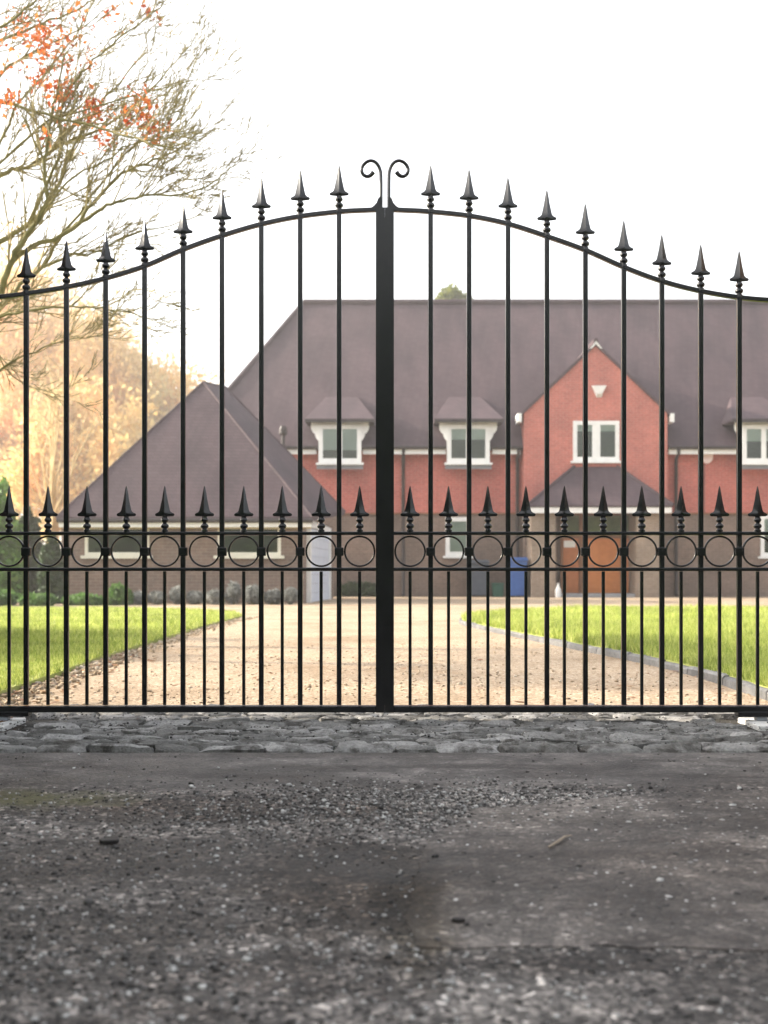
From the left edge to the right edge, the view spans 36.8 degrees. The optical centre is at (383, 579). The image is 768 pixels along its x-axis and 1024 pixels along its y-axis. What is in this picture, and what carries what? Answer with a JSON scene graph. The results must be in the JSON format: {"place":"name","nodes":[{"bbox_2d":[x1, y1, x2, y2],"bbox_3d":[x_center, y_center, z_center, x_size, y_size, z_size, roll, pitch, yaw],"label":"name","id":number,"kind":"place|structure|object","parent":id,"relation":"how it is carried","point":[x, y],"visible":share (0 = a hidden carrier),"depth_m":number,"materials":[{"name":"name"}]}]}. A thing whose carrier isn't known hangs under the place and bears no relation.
{"place":"outdoors","nodes":[
{"label":"outdoors","id":0,"kind":"place"},
{"bbox_2d":[0,605,241,693],"bbox_3d":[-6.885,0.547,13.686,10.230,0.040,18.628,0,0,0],"label":"lawn","id":1,"kind":"structure","parent":0,"point":[17,687],"depth_m":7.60,"materials":[{"name":"green plant"}]},
{"bbox_2d":[0,0,290,419],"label":"maple tree","id":2,"kind":"object","parent":1,"relation":"on","point":[52,194],"visible":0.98,"depth_m":9.88,"materials":[{"name":"brown plant"}]},
{"bbox_2d":[0,703,767,752],"bbox_3d":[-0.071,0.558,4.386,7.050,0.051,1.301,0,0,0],"label":"cobblestones","id":3,"kind":"structure","parent":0,"point":[73,738],"depth_m":4.12,"materials":[{"name":"stone"}]},
{"bbox_2d":[0,716,25,730],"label":"ground hinge","id":4,"kind":"object","parent":3,"relation":"on","point":[6,724],"visible":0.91,"depth_m":4.48,"materials":[{"name":"grey metal"}]},
{"bbox_2d":[0,159,384,715],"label":"gate leaf","id":5,"kind":"object","parent":4,"relation":"on","point":[164,512],"visible":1,"depth_m":4.49,"materials":[{"name":"black paint"}]},
{"bbox_2d":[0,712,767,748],"bbox_3d":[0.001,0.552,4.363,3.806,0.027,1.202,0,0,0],"label":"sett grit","id":6,"kind":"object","parent":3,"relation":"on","point":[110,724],"visible":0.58,"depth_m":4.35,"materials":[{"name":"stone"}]},
{"bbox_2d":[738,717,767,730],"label":"ground hinge","id":7,"kind":"object","parent":3,"relation":"on","point":[761,722],"visible":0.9,"depth_m":4.47,"materials":[{"name":"grey metal"}]},
{"bbox_2d":[385,159,767,716],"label":"gate leaf","id":8,"kind":"object","parent":7,"relation":"on","point":[738,709],"visible":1,"depth_m":4.49,"materials":[{"name":"black paint"}]},
{"bbox_2d":[0,753,767,1023],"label":"road","id":9,"kind":"structure","parent":0,"point":[295,879],"depth_m":2.02,"materials":[{"name":"grey asphalt"}]},
{"bbox_2d":[99,837,118,843],"bbox_3d":[-0.581,0.552,2.438,0.040,0.008,0.033,0,0,0],"label":"bark chip","id":10,"kind":"object","parent":9,"relation":"on","point":[109,840],"visible":1,"depth_m":2.43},
{"bbox_2d":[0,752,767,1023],"bbox_3d":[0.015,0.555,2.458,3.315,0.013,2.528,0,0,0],"label":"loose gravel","id":11,"kind":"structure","parent":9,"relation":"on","point":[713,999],"depth_m":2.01,"materials":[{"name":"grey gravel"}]},
{"bbox_2d":[406,790,767,951],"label":"road patch","id":12,"kind":"object","parent":9,"relation":"on","point":[579,890],"visible":0.97,"depth_m":2.15,"materials":[{"name":"grey asphalt"}]},
{"bbox_2d":[451,917,464,922],"bbox_3d":[0.121,0.552,1.869,0.022,0.008,0.014,0,0,0],"label":"bark chip","id":13,"kind":"object","parent":12,"relation":"on","point":[457,919],"visible":1,"depth_m":1.86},
{"bbox_2d":[548,835,571,847],"bbox_3d":[0.371,0.549,2.432,0.007,0.007,0.129,0,0,29],"label":"dry stem","id":14,"kind":"object","parent":12,"relation":"on","point":[558,841],"visible":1,"depth_m":2.42,"materials":[{"name":"plant"}]},
{"bbox_2d":[0,597,767,704],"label":"driveway","id":15,"kind":"structure","parent":0,"point":[311,625],"depth_m":7.42,"materials":[{"name":"beige gravel"}]},
{"bbox_2d":[0,588,20,605],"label":"shrub","id":16,"kind":"object","parent":15,"relation":"on","point":[3,596],"visible":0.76,"depth_m":24.38,"materials":[{"name":"green plant"}]},
{"bbox_2d":[0,475,22,602],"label":"conifer","id":17,"kind":"object","parent":15,"relation":"on","point":[10,550],"visible":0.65,"depth_m":27.34,"materials":[{"name":"green plant"}]},
{"bbox_2d":[18,506,44,592],"bbox_3d":[-9.139,-0.552,29.530,1.062,2.715,1.057,0,0,0],"label":"conifer","id":18,"kind":"object","parent":15,"relation":"on","point":[34,526],"visible":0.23,"depth_m":29.39,"materials":[{"name":"green plant"}]},
{"bbox_2d":[17,592,58,605],"bbox_3d":[-7.357,0.444,24.431,0.893,0.408,1.323,0,0,-31],"label":"shrub","id":19,"kind":"object","parent":15,"relation":"on","point":[37,599],"visible":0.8,"depth_m":24.03,"materials":[{"name":"green plant"}]},
{"bbox_2d":[36,531,63,603],"bbox_3d":[-7.534,-0.162,26.202,0.772,1.914,0.710,0,0,-35],"label":"conifer","id":20,"kind":"object","parent":15,"relation":"on","point":[50,551],"visible":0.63,"depth_m":26.02,"materials":[{"name":"green plant"}]},
{"bbox_2d":[60,592,102,605],"bbox_3d":[-6.451,0.445,24.770,0.907,0.401,1.210,0,0,-41],"label":"shrub","id":21,"kind":"object","parent":15,"relation":"on","point":[76,599],"visible":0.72,"depth_m":24.44,"materials":[{"name":"green plant"}]},
{"bbox_2d":[109,581,134,604],"bbox_3d":[-5.720,0.340,25.051,0.534,0.615,1.294,0,0,0],"label":"shrub","id":22,"kind":"object","parent":15,"relation":"on","point":[116,593],"visible":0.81,"depth_m":24.61,"materials":[{"name":"green plant"}]},
{"bbox_2d":[0,616,257,704],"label":"edge stones","id":23,"kind":"object","parent":15,"relation":"on","point":[35,688],"visible":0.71,"depth_m":7.04,"materials":[{"name":"beige stone"}]},
{"bbox_2d":[132,589,148,604],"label":"lavender","id":24,"kind":"object","parent":15,"relation":"on","point":[137,598],"visible":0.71,"depth_m":25.50,"materials":[{"name":"grey plant"}]},
{"bbox_2d":[148,590,167,604],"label":"lavender","id":25,"kind":"object","parent":15,"relation":"on","point":[155,597],"visible":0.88,"depth_m":25.39,"materials":[{"name":"grey plant"}]},
{"bbox_2d":[169,585,187,603],"bbox_3d":[-4.601,0.359,25.739,0.422,0.540,0.740,0,0,0],"label":"lavender","id":26,"kind":"object","parent":15,"relation":"on","point":[174,594],"visible":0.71,"depth_m":25.52,"materials":[{"name":"grey plant"}]},
{"bbox_2d":[186,590,202,603],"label":"lavender","id":27,"kind":"object","parent":15,"relation":"on","point":[194,597],"visible":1,"depth_m":25.59,"materials":[{"name":"grey plant"}]},
{"bbox_2d":[206,588,227,604],"bbox_3d":[-3.735,0.379,25.481,0.588,0.422,0.721,0,0,0],"label":"lavender","id":28,"kind":"object","parent":15,"relation":"on","point":[212,596],"visible":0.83,"depth_m":25.35,"materials":[{"name":"grey plant"}]},
{"bbox_2d":[225,580,241,604],"bbox_3d":[-3.336,0.319,25.609,0.427,0.642,0.667,0,0,0],"label":"lavender","id":29,"kind":"object","parent":15,"relation":"on","point":[233,592],"visible":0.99,"depth_m":25.48,"materials":[{"name":"grey plant"}]},
{"bbox_2d":[246,583,258,604],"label":"lavender","id":30,"kind":"object","parent":15,"relation":"on","point":[252,595],"visible":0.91,"depth_m":25.36,"materials":[{"name":"grey plant"}]},
{"bbox_2d":[264,588,280,604],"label":"lavender","id":31,"kind":"object","parent":15,"relation":"on","point":[272,596],"visible":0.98,"depth_m":25.49,"materials":[{"name":"grey plant"}]},
{"bbox_2d":[284,587,297,604],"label":"lavender","id":32,"kind":"object","parent":15,"relation":"on","point":[290,595],"visible":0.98,"depth_m":25.42,"materials":[{"name":"grey plant"}]},
{"bbox_2d":[342,581,375,596],"bbox_3d":[-0.831,0.339,36.995,1.426,0.652,0.604,0,0,0],"label":"shrub","id":33,"kind":"object","parent":15,"relation":"on","point":[350,589],"visible":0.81,"depth_m":36.86,"materials":[{"name":"green plant"}]},
{"bbox_2d":[0,652,735,722],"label":"fallen leaves","id":34,"kind":"object","parent":15,"relation":"on","point":[62,691],"visible":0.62,"depth_m":6.01,"materials":[{"name":"brown plant"}]},
{"bbox_2d":[472,560,489,596],"bbox_3d":[3.000,-0.033,36.765,0.672,1.175,0.830,0,0,0],"label":"wheelie bin","id":35,"kind":"object","parent":15,"relation":"on","point":[478,583],"visible":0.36,"depth_m":36.44,"materials":[{"name":"grey plastic"}]},
{"bbox_2d":[491,583,503,596],"bbox_3d":[3.619,0.333,36.810,0.391,0.449,0.420,0,0,0],"label":"recycling box","id":36,"kind":"object","parent":15,"relation":"on","point":[497,589],"visible":0.98,"depth_m":36.62,"materials":[{"name":"green plastic"}]},
{"bbox_2d":[511,557,527,596],"bbox_3d":[4.188,-0.068,36.265,0.592,1.246,0.830,0,0,0],"label":"wheelie bin","id":37,"kind":"object","parent":15,"relation":"on","point":[517,583],"visible":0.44,"depth_m":35.94,"materials":[{"name":"blue plastic"}]},
{"bbox_2d":[555,583,560,596],"bbox_3d":[5.380,0.332,35.650,0.180,0.450,0.175,0,0,0],"label":"white bottle","id":38,"kind":"object","parent":15,"relation":"on","point":[557,591],"visible":1,"depth_m":35.59,"materials":[{"name":"paint"}]},
{"bbox_2d":[459,618,767,700],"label":"kerb","id":39,"kind":"structure","parent":15,"relation":"on","point":[728,681],"depth_m":7.45,"materials":[{"name":"concrete"}]},
{"bbox_2d":[0,0,767,547],"label":"sky","id":40,"kind":"structure","parent":0,"point":[651,116],"materials":[{"name":"white"}]},
{"bbox_2d":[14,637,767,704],"bbox_3d":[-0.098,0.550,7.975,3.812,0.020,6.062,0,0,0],"label":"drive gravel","id":41,"kind":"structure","parent":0,"point":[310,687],"depth_m":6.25,"materials":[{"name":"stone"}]},
{"bbox_2d":[228,299,767,596],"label":"house","id":42,"kind":"structure","parent":0,"point":[450,392],"depth_m":37.52,"materials":[{"name":"brown brick"}]},
{"bbox_2d":[443,517,472,557],"bbox_3d":[2.410,-1.361,37.470,0.979,1.334,0.140,0,0,0],"label":"window","id":43,"kind":"structure","parent":42,"relation":"in","point":[453,547],"depth_m":37.50,"materials":[{"name":"white paint"}]},
{"bbox_2d":[570,421,620,462],"bbox_3d":[6.779,-4.393,36.848,1.636,1.355,0.140,0,0,0],"label":"window","id":44,"kind":"structure","parent":42,"relation":"in","point":[603,436],"depth_m":36.85,"materials":[{"name":"white paint"}]},
{"bbox_2d":[588,538,619,592],"bbox_3d":[6.980,-0.444,36.817,1.127,1.742,0.121,0,0,0],"label":"front door","id":45,"kind":"structure","parent":42,"relation":"in","point":[603,551],"depth_m":36.82,"materials":[{"name":"orange wood"}]},
{"bbox_2d":[758,515,767,558],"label":"window","id":46,"kind":"structure","parent":42,"relation":"in","point":[764,519],"depth_m":37.47,"materials":[{"name":"white paint"}]},
{"bbox_2d":[461,603,767,686],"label":"grass","id":47,"kind":"structure","parent":0,"point":[574,623],"depth_m":10.28,"materials":[{"name":"green plant"}]},
{"bbox_2d":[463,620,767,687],"bbox_3d":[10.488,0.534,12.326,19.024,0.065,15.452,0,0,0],"label":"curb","id":48,"kind":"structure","parent":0,"point":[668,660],"depth_m":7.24,"materials":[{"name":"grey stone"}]},
{"label":"ground","id":49,"kind":"structure","parent":0,"visible":0},
{"bbox_2d":[0,355,58,519],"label":"beech tree","id":50,"kind":"object","parent":49,"relation":"on","point":[8,432],"visible":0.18,"depth_m":82.64,"materials":[{"name":"orange plant"}]},
{"bbox_2d":[0,208,63,403],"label":"beech tree","id":51,"kind":"object","parent":49,"relation":"on","point":[7,347],"visible":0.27,"depth_m":92.51,"materials":[{"name":"orange plant"}]},
{"bbox_2d":[0,241,99,515],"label":"beech tree","id":52,"kind":"object","parent":49,"relation":"on","point":[38,303],"visible":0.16,"depth_m":98.22,"materials":[{"name":"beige plant"}]},
{"bbox_2d":[15,341,116,546],"bbox_3d":[-8.530,-2.850,31.114,2.716,6.838,2.656,0,0,-18],"label":"bare tree","id":53,"kind":"object","parent":49,"relation":"on","point":[56,503],"visible":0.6,"depth_m":30.85,"materials":[{"name":"brown plant"}]},
{"bbox_2d":[1,271,153,373],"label":"beech tree","id":54,"kind":"object","parent":49,"relation":"on","point":[79,313],"visible":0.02,"depth_m":104.99,"materials":[{"name":"orange plant"}]},
{"bbox_2d":[0,372,165,542],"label":"beech tree","id":55,"kind":"object","parent":49,"relation":"on","point":[91,466],"visible":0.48,"depth_m":76.86,"materials":[{"name":"beige plant"}]},
{"bbox_2d":[19,285,187,459],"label":"beech tree","id":56,"kind":"object","parent":49,"relation":"on","point":[123,368],"visible":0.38,"depth_m":92.87,"materials":[{"name":"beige plant"}]},
{"bbox_2d":[83,310,190,396],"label":"beech tree","id":57,"kind":"object","parent":49,"relation":"on","point":[137,331],"depth_m":119.50,"materials":[{"name":"orange plant"}]},
{"bbox_2d":[117,341,218,442],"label":"beech tree","id":58,"kind":"object","parent":49,"relation":"on","point":[171,402],"visible":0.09,"depth_m":103.57,"materials":[{"name":"orange plant"}]},
{"bbox_2d":[55,381,345,602],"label":"garage","id":59,"kind":"structure","parent":49,"relation":"on","point":[202,445],"depth_m":27.06,"materials":[{"name":"brown brick"}]},
{"bbox_2d":[80,529,152,558],"bbox_3d":[-6.240,-0.870,26.950,1.660,0.760,0.140,0,0,0],"label":"window","id":60,"kind":"structure","parent":59,"relation":"in","point":[124,548],"depth_m":26.99,"materials":[{"name":"beige paint"}]},
{"bbox_2d":[214,529,283,558],"bbox_3d":[-3.150,-0.870,26.950,1.640,0.760,0.140,0,0,0],"label":"window","id":61,"kind":"structure","parent":59,"relation":"in","point":[241,548],"depth_m":26.99,"materials":[{"name":"beige paint"}]},
{"bbox_2d":[312,529,328,601],"bbox_3d":[-1.683,-0.349,29.754,0.060,1.793,4.276,0,0,3],"label":"garage door","id":62,"kind":"structure","parent":59,"relation":"in","point":[320,546],"depth_m":29.67,"materials":[{"name":"white paint"}]},
{"bbox_2d":[186,357,216,388],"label":"beech tree","id":63,"kind":"object","parent":49,"relation":"on","point":[202,371],"depth_m":126.20,"materials":[{"name":"orange plant"}]},
{"bbox_2d":[434,282,473,298],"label":"round tree","id":64,"kind":"object","parent":49,"relation":"on","point":[451,292],"visible":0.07,"depth_m":65.48,"materials":[{"name":"green plant"}]}
]}

